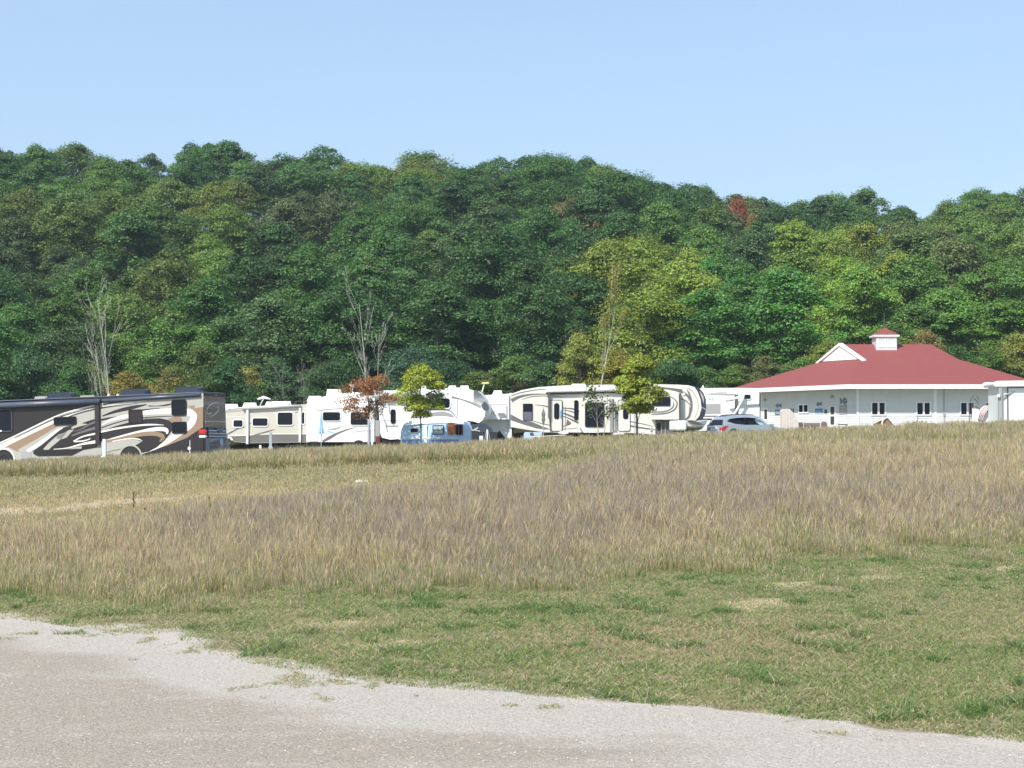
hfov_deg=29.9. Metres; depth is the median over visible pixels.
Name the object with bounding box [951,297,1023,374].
broadleaf tree
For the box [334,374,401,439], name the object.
young tree
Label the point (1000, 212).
broadleaf tree
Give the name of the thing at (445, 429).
camper
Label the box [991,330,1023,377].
broadleaf tree
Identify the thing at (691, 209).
broadleaf tree
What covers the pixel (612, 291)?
bare tree
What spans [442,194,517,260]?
broadleaf tree
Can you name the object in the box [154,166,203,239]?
broadleaf tree
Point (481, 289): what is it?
broadleaf tree
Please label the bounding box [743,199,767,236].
broadleaf tree
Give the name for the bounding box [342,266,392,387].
bare tree
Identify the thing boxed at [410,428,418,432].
window
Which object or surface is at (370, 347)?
broadleaf tree
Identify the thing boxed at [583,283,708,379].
broadleaf tree
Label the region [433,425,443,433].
window
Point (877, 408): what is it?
window
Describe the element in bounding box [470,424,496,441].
pickup truck
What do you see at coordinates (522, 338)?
broadleaf tree
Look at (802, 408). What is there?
window
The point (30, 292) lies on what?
broadleaf tree
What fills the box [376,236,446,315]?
broadleaf tree
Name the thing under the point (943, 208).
broadleaf tree
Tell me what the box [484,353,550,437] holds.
broadleaf tree
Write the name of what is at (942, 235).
broadleaf tree
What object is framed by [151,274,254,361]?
broadleaf tree
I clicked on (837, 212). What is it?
broadleaf tree
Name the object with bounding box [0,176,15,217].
broadleaf tree
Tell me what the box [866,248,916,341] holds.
broadleaf tree
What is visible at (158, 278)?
broadleaf tree
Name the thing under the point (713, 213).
broadleaf tree
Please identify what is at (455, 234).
broadleaf tree
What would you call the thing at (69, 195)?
broadleaf tree
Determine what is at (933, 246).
broadleaf tree
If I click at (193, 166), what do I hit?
broadleaf tree
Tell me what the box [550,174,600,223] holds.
broadleaf tree
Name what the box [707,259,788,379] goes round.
broadleaf tree
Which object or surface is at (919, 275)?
broadleaf tree
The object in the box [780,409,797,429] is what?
privacy screen
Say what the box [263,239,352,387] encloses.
broadleaf tree
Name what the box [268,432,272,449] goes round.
utility post
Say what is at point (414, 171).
broadleaf tree
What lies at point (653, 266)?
broadleaf tree
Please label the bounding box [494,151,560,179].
broadleaf tree
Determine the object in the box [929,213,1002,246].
broadleaf tree
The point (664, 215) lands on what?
broadleaf tree
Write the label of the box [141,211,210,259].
broadleaf tree
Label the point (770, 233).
broadleaf tree
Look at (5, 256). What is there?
broadleaf tree
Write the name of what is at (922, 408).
window
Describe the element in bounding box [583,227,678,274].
broadleaf tree
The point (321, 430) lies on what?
closed parasol
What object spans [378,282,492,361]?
broadleaf tree
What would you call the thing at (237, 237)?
broadleaf tree
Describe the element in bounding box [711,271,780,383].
broadleaf tree
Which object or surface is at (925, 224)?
broadleaf tree
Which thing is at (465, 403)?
fifth wheel trailer
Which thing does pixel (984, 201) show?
broadleaf tree
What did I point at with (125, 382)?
broadleaf tree
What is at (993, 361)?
broadleaf tree
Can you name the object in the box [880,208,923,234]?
broadleaf tree
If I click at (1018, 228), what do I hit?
broadleaf tree
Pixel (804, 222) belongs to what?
broadleaf tree
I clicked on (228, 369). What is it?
broadleaf tree
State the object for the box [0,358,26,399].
broadleaf tree
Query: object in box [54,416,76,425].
window
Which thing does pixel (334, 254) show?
broadleaf tree
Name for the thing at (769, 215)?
broadleaf tree
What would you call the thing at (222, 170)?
broadleaf tree
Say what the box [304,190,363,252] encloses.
broadleaf tree
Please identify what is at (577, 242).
broadleaf tree
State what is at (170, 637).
ground
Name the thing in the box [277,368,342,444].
broadleaf tree
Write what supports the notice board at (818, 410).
attached to the building
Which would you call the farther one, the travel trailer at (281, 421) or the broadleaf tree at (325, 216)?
the broadleaf tree at (325, 216)
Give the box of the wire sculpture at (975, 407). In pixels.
[969,395,978,420]
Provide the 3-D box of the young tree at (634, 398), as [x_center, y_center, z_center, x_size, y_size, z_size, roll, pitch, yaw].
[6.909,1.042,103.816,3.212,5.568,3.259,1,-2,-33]
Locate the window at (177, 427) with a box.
[172,421,186,433]
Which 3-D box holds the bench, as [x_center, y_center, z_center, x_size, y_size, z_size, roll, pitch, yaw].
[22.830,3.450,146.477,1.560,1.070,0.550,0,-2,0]
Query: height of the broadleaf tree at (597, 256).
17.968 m
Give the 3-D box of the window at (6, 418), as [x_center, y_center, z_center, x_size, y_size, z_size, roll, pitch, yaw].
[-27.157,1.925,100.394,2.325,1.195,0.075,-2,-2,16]
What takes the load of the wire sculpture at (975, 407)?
on the ground at (170, 637)
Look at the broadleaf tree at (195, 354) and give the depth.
170.03 m
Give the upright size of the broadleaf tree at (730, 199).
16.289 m
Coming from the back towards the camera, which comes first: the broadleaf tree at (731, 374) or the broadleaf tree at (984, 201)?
the broadleaf tree at (984, 201)
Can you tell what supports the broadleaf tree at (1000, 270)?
on the ground at (170, 637)
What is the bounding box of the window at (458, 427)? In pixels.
[455,424,462,434]
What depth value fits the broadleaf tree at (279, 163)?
314.01 m
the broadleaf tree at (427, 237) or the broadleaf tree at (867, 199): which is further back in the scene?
the broadleaf tree at (867, 199)
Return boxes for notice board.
[815,408,822,412]
[839,405,846,413]
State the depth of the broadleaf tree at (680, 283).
198.23 m
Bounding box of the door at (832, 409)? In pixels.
[829,406,835,425]
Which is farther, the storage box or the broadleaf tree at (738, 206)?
the broadleaf tree at (738, 206)
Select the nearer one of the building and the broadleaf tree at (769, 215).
the building
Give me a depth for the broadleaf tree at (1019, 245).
242.31 m
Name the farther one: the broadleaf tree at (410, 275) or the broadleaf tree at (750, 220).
the broadleaf tree at (750, 220)
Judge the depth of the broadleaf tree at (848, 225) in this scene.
288.50 m
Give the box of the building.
[735,314,1023,427]
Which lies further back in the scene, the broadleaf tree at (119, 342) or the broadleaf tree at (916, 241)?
the broadleaf tree at (916, 241)
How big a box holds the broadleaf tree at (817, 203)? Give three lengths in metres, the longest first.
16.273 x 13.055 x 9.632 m
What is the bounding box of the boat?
[669,420,707,431]
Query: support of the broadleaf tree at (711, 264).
on the ground at (170, 637)
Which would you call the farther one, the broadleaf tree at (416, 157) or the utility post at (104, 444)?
the broadleaf tree at (416, 157)
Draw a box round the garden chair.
[820,420,827,427]
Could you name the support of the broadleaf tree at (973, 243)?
on the ground at (170, 637)
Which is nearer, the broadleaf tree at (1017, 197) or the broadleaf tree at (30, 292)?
the broadleaf tree at (30, 292)
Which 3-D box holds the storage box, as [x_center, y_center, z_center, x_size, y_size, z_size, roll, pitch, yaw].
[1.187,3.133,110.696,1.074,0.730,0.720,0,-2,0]
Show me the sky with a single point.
(919, 103)
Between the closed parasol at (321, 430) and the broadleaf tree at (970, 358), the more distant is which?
the broadleaf tree at (970, 358)
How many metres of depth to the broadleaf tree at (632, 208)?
303.07 m
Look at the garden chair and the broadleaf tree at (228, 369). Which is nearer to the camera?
the garden chair
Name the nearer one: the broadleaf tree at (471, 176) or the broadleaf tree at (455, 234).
the broadleaf tree at (455, 234)
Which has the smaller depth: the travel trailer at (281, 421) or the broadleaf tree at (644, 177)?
the travel trailer at (281, 421)
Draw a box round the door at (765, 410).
[763,408,767,423]
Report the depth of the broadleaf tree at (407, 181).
302.10 m
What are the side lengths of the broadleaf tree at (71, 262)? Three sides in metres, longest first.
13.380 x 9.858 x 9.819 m
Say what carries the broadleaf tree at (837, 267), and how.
on the ground at (170, 637)
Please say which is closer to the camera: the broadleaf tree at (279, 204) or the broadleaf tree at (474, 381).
the broadleaf tree at (474, 381)
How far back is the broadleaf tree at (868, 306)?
223.11 m
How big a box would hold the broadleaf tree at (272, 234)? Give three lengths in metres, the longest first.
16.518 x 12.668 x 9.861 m
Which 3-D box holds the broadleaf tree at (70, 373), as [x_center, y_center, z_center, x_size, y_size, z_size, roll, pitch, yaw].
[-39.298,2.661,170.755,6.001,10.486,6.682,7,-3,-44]
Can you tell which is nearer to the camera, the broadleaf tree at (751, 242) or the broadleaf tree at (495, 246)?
the broadleaf tree at (495, 246)
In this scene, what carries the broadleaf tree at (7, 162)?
on the ground at (170, 637)
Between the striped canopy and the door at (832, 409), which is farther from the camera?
the door at (832, 409)
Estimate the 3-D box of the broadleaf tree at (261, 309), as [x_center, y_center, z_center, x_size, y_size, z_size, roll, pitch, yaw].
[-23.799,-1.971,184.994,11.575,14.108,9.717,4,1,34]
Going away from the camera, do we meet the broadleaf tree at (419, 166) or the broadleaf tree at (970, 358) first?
the broadleaf tree at (970, 358)
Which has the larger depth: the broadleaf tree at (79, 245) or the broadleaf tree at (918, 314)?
the broadleaf tree at (79, 245)
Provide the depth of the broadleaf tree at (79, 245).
254.08 m
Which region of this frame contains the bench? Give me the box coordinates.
[801,422,820,428]
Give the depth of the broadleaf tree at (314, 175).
301.04 m
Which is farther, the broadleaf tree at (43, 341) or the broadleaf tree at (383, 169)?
the broadleaf tree at (383, 169)
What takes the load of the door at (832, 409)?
in the building
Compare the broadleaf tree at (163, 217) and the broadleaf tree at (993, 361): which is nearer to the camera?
the broadleaf tree at (993, 361)
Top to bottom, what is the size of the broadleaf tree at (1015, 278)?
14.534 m
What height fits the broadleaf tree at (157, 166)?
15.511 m
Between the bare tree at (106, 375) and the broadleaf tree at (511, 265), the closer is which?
the bare tree at (106, 375)
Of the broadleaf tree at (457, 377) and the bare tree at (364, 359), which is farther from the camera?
the broadleaf tree at (457, 377)
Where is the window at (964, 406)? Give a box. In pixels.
[960,402,974,415]
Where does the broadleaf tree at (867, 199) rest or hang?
on the ground at (170, 637)
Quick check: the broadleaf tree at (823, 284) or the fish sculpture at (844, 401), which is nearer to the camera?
the fish sculpture at (844, 401)
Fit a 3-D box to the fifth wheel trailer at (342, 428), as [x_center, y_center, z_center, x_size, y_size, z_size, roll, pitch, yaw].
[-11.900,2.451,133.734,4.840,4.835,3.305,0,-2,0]
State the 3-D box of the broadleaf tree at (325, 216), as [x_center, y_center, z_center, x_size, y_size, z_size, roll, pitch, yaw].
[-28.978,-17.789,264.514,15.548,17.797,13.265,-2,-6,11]
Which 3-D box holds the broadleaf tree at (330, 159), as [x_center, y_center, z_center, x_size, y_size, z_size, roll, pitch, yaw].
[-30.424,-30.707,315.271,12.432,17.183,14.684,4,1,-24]
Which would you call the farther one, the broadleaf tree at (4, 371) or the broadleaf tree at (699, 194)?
the broadleaf tree at (699, 194)
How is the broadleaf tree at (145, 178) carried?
on the ground at (170, 637)
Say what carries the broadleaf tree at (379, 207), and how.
on the ground at (170, 637)
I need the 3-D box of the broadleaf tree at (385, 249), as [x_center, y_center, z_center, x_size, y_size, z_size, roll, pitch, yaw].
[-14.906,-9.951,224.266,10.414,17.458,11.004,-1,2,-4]
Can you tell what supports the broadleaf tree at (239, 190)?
on the ground at (170, 637)
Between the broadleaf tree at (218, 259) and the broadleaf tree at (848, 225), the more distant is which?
the broadleaf tree at (848, 225)
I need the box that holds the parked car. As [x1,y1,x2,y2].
[706,414,781,433]
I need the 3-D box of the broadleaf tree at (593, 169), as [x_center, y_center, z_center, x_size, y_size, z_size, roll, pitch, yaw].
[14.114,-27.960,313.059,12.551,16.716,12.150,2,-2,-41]
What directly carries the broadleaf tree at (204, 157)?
on the ground at (170, 637)
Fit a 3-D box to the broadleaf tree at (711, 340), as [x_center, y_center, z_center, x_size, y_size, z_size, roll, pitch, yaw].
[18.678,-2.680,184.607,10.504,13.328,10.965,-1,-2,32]
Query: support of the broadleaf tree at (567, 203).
on the ground at (170, 637)
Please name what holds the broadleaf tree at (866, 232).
on the ground at (170, 637)
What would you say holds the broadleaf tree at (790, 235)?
on the ground at (170, 637)
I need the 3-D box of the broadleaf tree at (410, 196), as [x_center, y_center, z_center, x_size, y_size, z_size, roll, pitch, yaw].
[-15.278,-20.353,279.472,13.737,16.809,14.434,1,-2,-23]
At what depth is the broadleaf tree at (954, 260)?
209.12 m
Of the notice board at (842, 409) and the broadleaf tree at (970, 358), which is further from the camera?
the broadleaf tree at (970, 358)
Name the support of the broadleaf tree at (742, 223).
on the ground at (170, 637)
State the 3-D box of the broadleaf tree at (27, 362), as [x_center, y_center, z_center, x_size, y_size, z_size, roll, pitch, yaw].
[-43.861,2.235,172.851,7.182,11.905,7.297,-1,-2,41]
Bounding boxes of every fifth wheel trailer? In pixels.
[306,385,376,446]
[373,382,490,445]
[510,383,705,437]
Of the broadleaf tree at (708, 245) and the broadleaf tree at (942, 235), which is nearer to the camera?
the broadleaf tree at (708, 245)
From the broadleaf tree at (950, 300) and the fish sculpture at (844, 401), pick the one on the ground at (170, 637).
the broadleaf tree at (950, 300)
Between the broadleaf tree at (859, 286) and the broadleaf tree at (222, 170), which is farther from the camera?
the broadleaf tree at (222, 170)
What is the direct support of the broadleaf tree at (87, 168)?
on the ground at (170, 637)
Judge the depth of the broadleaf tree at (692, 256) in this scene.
224.74 m
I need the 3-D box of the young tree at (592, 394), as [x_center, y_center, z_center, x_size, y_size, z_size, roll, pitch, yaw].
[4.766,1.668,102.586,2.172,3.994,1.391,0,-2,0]
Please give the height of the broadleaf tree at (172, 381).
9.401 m
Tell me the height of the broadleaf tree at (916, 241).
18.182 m
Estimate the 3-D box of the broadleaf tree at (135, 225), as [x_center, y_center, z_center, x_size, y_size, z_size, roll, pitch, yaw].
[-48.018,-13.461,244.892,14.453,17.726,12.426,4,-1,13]
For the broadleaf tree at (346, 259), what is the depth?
230.79 m
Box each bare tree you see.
[61,281,103,390]
[85,275,120,395]
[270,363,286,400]
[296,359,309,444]
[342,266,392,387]
[596,258,629,384]
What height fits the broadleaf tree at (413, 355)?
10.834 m
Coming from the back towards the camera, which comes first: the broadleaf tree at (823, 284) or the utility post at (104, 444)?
the broadleaf tree at (823, 284)
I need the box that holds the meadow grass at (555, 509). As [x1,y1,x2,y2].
[0,418,1023,613]
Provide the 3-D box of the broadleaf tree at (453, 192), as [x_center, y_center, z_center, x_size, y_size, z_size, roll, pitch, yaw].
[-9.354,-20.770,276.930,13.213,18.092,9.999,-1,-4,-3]
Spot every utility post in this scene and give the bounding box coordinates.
[101,439,106,457]
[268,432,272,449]
[367,419,369,446]
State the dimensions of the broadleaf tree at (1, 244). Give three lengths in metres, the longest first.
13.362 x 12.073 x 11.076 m
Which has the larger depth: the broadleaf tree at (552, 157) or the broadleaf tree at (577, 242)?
the broadleaf tree at (552, 157)
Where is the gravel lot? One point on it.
(144, 719)
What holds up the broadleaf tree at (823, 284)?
on the ground at (170, 637)
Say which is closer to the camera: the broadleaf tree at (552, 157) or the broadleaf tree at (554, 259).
the broadleaf tree at (554, 259)
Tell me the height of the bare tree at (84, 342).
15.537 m
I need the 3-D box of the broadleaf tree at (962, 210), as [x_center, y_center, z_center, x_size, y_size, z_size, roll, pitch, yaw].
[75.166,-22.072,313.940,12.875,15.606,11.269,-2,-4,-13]
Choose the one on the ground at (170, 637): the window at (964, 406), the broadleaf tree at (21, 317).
the broadleaf tree at (21, 317)
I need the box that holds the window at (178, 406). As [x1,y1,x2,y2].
[171,399,186,415]
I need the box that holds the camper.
[400,417,471,444]
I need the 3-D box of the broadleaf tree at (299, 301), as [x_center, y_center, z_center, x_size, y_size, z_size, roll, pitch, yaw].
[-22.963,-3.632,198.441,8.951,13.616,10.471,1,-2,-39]
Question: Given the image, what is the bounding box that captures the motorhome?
[0,386,230,460]
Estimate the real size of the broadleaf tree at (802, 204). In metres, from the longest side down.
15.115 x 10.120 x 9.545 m
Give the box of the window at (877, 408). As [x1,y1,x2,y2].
[871,402,885,415]
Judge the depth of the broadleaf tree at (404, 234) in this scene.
244.37 m
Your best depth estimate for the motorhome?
98.50 m
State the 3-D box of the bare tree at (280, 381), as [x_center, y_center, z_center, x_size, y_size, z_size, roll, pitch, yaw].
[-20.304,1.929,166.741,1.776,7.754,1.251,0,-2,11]
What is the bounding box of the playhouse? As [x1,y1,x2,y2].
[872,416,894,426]
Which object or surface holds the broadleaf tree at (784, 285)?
on the ground at (170, 637)
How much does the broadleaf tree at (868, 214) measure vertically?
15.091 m
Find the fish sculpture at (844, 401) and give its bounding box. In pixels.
[840,397,846,404]
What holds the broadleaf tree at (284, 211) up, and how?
on the ground at (170, 637)
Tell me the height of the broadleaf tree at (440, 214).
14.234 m
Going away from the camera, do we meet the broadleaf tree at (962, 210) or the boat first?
the boat
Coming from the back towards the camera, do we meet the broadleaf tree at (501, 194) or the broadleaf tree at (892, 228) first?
the broadleaf tree at (501, 194)
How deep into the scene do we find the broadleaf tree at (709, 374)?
172.08 m
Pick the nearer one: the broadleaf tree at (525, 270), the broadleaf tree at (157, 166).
the broadleaf tree at (525, 270)
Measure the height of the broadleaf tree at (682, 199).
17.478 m
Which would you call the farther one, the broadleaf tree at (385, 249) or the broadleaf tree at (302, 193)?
the broadleaf tree at (302, 193)
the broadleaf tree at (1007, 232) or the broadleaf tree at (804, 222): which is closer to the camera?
the broadleaf tree at (1007, 232)
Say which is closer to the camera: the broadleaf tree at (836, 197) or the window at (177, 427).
the window at (177, 427)
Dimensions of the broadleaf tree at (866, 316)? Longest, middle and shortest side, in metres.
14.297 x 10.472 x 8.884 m
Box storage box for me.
[524,432,541,438]
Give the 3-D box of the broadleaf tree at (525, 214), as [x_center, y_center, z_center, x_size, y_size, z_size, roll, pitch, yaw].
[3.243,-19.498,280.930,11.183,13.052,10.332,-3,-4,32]
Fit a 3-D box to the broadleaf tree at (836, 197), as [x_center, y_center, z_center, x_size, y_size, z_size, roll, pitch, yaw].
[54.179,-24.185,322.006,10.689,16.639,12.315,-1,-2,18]
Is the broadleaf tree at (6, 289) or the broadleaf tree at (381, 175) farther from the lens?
the broadleaf tree at (381, 175)
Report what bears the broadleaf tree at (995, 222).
on the ground at (170, 637)
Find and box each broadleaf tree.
[0,152,35,193]
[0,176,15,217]
[0,193,44,265]
[0,215,53,291]
[0,242,34,291]
[0,246,42,309]
[0,260,39,310]
[0,262,32,348]
[0,268,39,359]
[0,299,56,399]
[0,318,44,390]
[0,343,60,399]
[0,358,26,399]
[1,150,26,186]
[4,160,57,243]
[6,141,71,201]
[9,186,54,263]
[19,317,122,393]
[20,153,77,189]
[25,264,115,338]
[26,197,112,276]
[30,293,91,391]
[31,186,115,257]
[31,242,81,290]
[36,174,79,242]
[37,356,103,396]
[42,265,125,347]
[45,255,113,303]
[49,141,111,187]
[55,365,117,395]
[60,290,161,378]
[63,330,171,390]
[68,169,135,274]
[73,158,103,182]
[75,190,138,282]
[78,155,134,197]
[78,183,135,273]
[83,154,107,176]
[86,209,182,330]
[89,369,164,395]
[92,158,161,251]
[103,270,170,377]
[111,199,199,276]
[114,309,229,392]
[121,167,161,187]
[123,268,162,346]
[124,177,208,245]
[124,246,204,392]
[132,153,169,183]
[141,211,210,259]
[150,328,207,383]
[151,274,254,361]
[151,365,190,393]
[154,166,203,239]
[162,246,248,322]
[163,142,214,180]
[165,339,228,400]
[168,143,225,230]
[177,152,215,238]
[182,182,236,245]
[182,246,269,351]
[183,237,248,336]
[194,203,268,259]
[197,355,259,406]
[202,139,252,186]
[205,143,258,173]
[208,179,260,240]
[208,291,321,401]
[211,159,261,221]
[211,253,297,376]
[212,216,260,297]
[224,365,272,445]
[236,160,291,221]
[238,290,315,400]
[239,284,332,402]
[240,220,305,259]
[243,196,325,261]
[244,252,329,297]
[252,356,302,445]
[254,158,343,216]
[258,152,316,194]
[258,194,350,258]
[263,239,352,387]
[265,196,311,253]
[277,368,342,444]
[282,258,351,367]
[286,190,318,213]
[287,279,410,390]
[289,143,353,200]
[296,354,369,402]
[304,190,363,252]
[312,249,350,345]
[316,250,417,388]
[317,205,400,264]
[320,159,389,203]
[322,169,375,206]
[324,243,369,349]
[328,203,400,252]
[333,188,379,206]
[345,226,421,364]
[354,311,431,390]
[355,377,398,438]
[359,226,438,299]
[367,264,442,376]
[369,162,395,192]
[370,185,451,255]
[370,340,455,414]
[371,166,398,201]
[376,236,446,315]
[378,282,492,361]
[380,279,509,380]
[381,199,458,262]
[382,160,450,191]
[383,148,458,189]
[384,174,433,224]
[390,164,440,196]
[415,229,447,279]
[418,195,456,233]
[419,178,478,257]
[421,217,511,354]
[423,163,498,222]
[423,354,479,389]
[436,165,457,182]
[438,298,527,374]
[439,220,568,378]
[440,252,519,302]
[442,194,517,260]
[443,249,507,351]
[449,183,507,221]
[456,371,506,423]
[464,155,515,192]
[475,171,530,219]
[482,254,576,386]
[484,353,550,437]
[488,284,594,382]
[490,172,533,226]
[492,255,596,361]
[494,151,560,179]
[501,177,588,224]
[505,168,530,208]
[506,203,587,268]
[508,208,551,228]
[513,215,583,259]
[515,151,592,210]
[516,153,589,184]
[516,360,568,391]
[524,273,633,381]
[529,255,592,371]
[545,244,583,353]
[548,329,607,433]
[549,192,628,260]
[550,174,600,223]
[552,216,595,264]
[553,235,666,357]
[560,168,658,231]
[562,191,623,262]
[571,161,628,197]
[575,154,597,175]
[577,346,649,433]
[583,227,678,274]
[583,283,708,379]
[584,208,658,250]
[589,238,685,353]
[602,257,680,382]
[611,188,649,218]
[612,304,699,383]
[623,201,690,264]
[624,169,665,214]
[636,205,679,285]
[637,182,707,223]
[638,258,740,380]
[639,186,669,210]
[643,354,718,387]
[646,287,770,380]
[651,180,675,191]
[657,201,740,259]
[663,244,730,368]
[665,222,738,272]
[666,221,734,262]
[677,182,718,207]
[677,250,737,330]
[678,365,730,387]
[687,200,742,249]
[687,234,733,268]
[694,182,724,203]
[697,194,728,208]
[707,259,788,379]
[709,362,759,404]
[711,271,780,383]
[718,206,747,237]
[719,194,743,206]
[721,228,780,363]
[727,194,777,237]
[727,195,749,238]
[732,263,852,370]
[734,354,791,402]
[738,220,781,250]
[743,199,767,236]
[743,212,760,234]
[756,201,818,238]
[757,197,787,225]
[757,248,838,354]
[759,220,802,262]
[763,218,823,331]
[775,356,814,374]
[785,199,816,229]
[787,218,824,270]
[787,272,850,356]
[793,195,839,230]
[799,336,837,362]
[804,254,887,323]
[807,222,868,265]
[809,266,905,343]
[811,191,865,229]
[811,255,838,299]
[815,198,864,253]
[818,217,882,254]
[818,231,862,261]
[820,204,884,245]
[821,261,902,343]
[822,220,895,276]
[846,185,891,231]
[858,224,945,305]
[858,293,898,339]
[864,300,948,348]
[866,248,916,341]
[869,252,967,341]
[876,220,927,253]
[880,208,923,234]
[885,205,922,226]
[894,218,923,227]
[896,234,1006,354]
[897,284,998,355]
[898,327,949,351]
[916,210,934,224]
[918,220,934,227]
[921,213,982,237]
[925,199,954,222]
[927,223,967,244]
[927,241,990,355]
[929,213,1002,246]
[936,186,1006,211]
[938,202,988,232]
[941,343,984,366]
[947,257,1023,370]
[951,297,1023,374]
[952,235,1001,340]
[961,191,1023,223]
[964,250,1023,364]
[967,347,1021,375]
[970,213,1007,256]
[979,228,1023,259]
[981,200,1023,255]
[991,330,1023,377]
[993,216,1023,258]
[994,219,1017,252]
[995,258,1023,299]
[1001,232,1023,297]
[1006,186,1023,218]
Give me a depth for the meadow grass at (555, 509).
39.25 m
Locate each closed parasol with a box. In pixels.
[318,412,324,446]
[541,407,544,435]
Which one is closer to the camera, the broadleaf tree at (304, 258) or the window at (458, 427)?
the window at (458, 427)
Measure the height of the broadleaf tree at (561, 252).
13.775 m
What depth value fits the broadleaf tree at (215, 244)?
240.97 m
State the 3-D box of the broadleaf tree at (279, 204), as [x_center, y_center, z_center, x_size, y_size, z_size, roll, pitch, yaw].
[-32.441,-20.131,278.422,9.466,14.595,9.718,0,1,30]
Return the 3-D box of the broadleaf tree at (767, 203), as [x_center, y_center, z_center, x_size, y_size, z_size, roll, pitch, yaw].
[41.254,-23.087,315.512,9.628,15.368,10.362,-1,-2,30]
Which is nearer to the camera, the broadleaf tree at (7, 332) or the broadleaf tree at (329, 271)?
the broadleaf tree at (7, 332)
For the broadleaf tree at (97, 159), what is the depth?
321.19 m
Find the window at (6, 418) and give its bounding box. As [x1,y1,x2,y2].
[0,409,12,431]
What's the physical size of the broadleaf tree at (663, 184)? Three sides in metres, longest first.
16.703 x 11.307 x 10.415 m
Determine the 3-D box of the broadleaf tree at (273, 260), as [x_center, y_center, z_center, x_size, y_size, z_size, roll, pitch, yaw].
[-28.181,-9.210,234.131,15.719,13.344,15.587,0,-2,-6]
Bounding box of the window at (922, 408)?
[916,402,930,415]
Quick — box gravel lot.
[0,622,1023,767]
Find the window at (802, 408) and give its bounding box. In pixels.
[798,404,808,412]
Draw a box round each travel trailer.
[225,396,305,449]
[481,390,511,439]
[699,386,759,432]
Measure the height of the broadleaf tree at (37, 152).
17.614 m
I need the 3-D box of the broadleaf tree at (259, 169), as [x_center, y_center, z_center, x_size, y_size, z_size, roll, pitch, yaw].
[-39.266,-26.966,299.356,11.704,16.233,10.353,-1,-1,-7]
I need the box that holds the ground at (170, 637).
[0,239,1023,749]
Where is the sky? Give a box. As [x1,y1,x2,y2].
[0,0,1023,234]
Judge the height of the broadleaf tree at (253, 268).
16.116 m
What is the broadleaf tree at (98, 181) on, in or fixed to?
on the ground at (170, 637)
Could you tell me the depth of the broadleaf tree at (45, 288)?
224.16 m
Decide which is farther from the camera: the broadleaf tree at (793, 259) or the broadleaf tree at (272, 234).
the broadleaf tree at (272, 234)
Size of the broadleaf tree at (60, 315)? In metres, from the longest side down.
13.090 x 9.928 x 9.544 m
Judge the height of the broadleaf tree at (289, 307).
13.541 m
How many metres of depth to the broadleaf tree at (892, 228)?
268.12 m
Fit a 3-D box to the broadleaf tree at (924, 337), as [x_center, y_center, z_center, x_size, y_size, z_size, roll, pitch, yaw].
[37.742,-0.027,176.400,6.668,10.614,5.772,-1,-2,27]
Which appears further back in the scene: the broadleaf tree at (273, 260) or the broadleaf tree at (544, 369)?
the broadleaf tree at (273, 260)
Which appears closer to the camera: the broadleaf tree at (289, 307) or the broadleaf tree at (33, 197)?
the broadleaf tree at (289, 307)
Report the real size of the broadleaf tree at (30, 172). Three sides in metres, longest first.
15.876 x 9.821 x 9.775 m
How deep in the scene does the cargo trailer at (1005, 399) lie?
112.02 m
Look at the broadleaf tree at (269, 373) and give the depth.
174.72 m
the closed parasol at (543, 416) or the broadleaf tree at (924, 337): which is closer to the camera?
the closed parasol at (543, 416)
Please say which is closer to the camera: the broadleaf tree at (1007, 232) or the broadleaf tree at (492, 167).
the broadleaf tree at (1007, 232)
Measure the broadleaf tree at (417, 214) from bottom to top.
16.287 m
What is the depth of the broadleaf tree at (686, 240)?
244.03 m
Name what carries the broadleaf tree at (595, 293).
on the ground at (170, 637)
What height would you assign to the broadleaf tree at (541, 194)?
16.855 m
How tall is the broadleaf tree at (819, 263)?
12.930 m
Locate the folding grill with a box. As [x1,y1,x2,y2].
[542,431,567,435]
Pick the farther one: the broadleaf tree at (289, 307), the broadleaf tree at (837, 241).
the broadleaf tree at (837, 241)
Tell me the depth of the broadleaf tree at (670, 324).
190.76 m
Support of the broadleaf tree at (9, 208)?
on the ground at (170, 637)
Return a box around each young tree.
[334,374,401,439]
[393,361,447,442]
[582,383,620,436]
[600,354,636,384]
[608,352,670,436]
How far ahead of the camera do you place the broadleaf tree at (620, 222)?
257.04 m
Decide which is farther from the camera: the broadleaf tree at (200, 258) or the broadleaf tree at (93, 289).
the broadleaf tree at (200, 258)
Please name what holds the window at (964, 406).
in the building
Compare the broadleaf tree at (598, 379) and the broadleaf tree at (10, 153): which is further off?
the broadleaf tree at (10, 153)
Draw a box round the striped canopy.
[972,405,987,422]
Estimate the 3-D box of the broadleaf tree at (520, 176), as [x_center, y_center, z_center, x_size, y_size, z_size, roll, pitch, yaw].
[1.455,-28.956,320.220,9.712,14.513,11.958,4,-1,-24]
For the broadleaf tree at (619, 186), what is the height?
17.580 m
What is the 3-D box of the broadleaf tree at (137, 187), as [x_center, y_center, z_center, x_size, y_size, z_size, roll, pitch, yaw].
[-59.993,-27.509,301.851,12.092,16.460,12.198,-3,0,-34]
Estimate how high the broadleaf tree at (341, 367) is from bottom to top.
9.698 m
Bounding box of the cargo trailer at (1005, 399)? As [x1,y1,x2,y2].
[982,380,1023,422]

